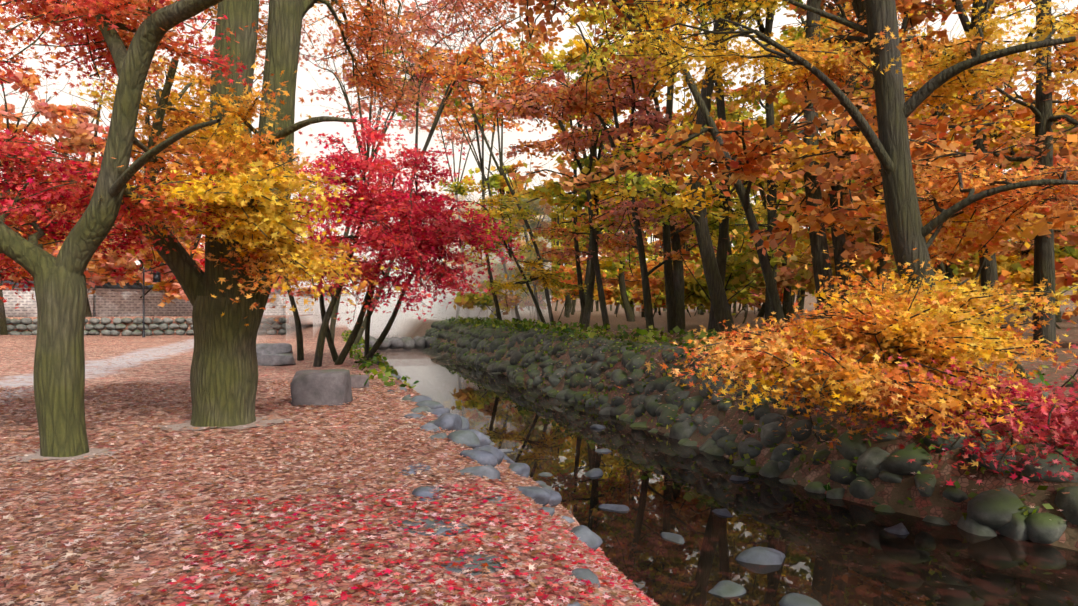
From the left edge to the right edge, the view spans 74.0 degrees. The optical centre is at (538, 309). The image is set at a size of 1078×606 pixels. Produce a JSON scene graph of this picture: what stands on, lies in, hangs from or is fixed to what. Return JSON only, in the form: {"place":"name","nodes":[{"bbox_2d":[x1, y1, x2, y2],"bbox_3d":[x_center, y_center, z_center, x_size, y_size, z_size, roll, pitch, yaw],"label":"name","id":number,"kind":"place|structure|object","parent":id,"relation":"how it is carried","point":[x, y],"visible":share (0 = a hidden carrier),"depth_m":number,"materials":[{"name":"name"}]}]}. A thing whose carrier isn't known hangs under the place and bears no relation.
{"place":"outdoors","nodes":[
{"label":"outdoors","id":0,"kind":"place"},
{"bbox_2d":[6,315,304,335],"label":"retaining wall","id":1,"kind":"structure","parent":0,"point":[162,318],"depth_m":40.47,"materials":[{"name":"grey stone"}]},
{"bbox_2d":[2,288,359,316],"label":"temple wall","id":2,"kind":"structure","parent":1,"relation":"on","point":[104,302],"depth_m":44.39,"materials":[{"name":"stone"}]},
{"bbox_2d":[2,281,351,295],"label":"wall coping","id":3,"kind":"object","parent":2,"relation":"on","point":[108,285],"depth_m":43.69,"materials":[{"name":"grey stone"}]},
{"bbox_2d":[0,282,1077,605],"bbox_3d":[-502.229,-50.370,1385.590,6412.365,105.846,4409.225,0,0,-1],"label":"ground","id":4,"kind":"structure","parent":0,"point":[146,360],"depth_m":7.53,"materials":[{"name":"brown soil"}]},
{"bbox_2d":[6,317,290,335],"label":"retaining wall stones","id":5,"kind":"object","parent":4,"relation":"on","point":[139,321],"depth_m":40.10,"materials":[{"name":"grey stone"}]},
{"bbox_2d":[9,417,287,461],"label":"tree base soil","id":6,"kind":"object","parent":4,"relation":"on","point":[92,451],"visible":0.54,"depth_m":8.84,"materials":[{"name":"brown soil"}]},
{"bbox_2d":[142,267,161,336],"bbox_3d":[-20.703,-0.325,38.184,0.980,3.860,0.400,0,0,-1],"label":"lamp post","id":7,"kind":"object","parent":4,"relation":"on","point":[157,277],"depth_m":38.14,"materials":[{"name":"black metal"}]},
{"bbox_2d":[256,343,368,405],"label":"stone blocks","id":8,"kind":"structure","parent":4,"relation":"on","point":[330,387],"depth_m":11.24,"materials":[{"name":"grey stone"}]},
{"bbox_2d":[369,336,436,350],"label":"stream weir","id":9,"kind":"object","parent":4,"relation":"on","point":[419,342],"depth_m":41.74,"materials":[{"name":"stone"}]},
{"bbox_2d":[0,0,1077,496],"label":"tree leaves","id":10,"kind":"object","parent":4,"relation":"on","point":[944,300],"visible":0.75,"depth_m":8.28,"materials":[{"name":"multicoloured plant"}]},
{"bbox_2d":[0,0,1077,471],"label":"trees","id":11,"kind":"object","parent":4,"relation":"on","point":[224,376],"visible":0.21,"depth_m":9.30,"materials":[{"name":"plant"}]},
{"bbox_2d":[0,0,1077,323],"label":"tree leaves","id":12,"kind":"object","parent":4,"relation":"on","point":[78,130],"visible":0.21,"depth_m":22.00,"materials":[{"name":"orange plant"}]},
{"bbox_2d":[0,315,1077,605],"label":"fallen leaves","id":13,"kind":"object","parent":4,"relation":"on","point":[570,543],"visible":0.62,"depth_m":5.26,"materials":[{"name":"red plant"}]},
{"bbox_2d":[357,343,908,605],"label":"bank rocks","id":14,"kind":"object","parent":4,"relation":"on","point":[486,454],"visible":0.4,"depth_m":6.54,"materials":[{"name":"grey stone"}]},
{"bbox_2d":[421,320,1077,543],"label":"embankment stones","id":15,"kind":"object","parent":4,"relation":"on","point":[989,512],"visible":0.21,"depth_m":10.26,"materials":[{"name":"grey stone"}]},
{"bbox_2d":[0,0,1077,365],"label":"sky","id":16,"kind":"structure","parent":0,"point":[379,320],"materials":[{"name":"white"}]},
{"bbox_2d":[362,329,1077,605],"bbox_3d":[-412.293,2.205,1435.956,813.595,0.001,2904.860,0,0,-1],"label":"stream water","id":17,"kind":"structure","parent":0,"point":[839,552],"depth_m":7.21,"materials":[{"name":"black liquid"}]}
]}

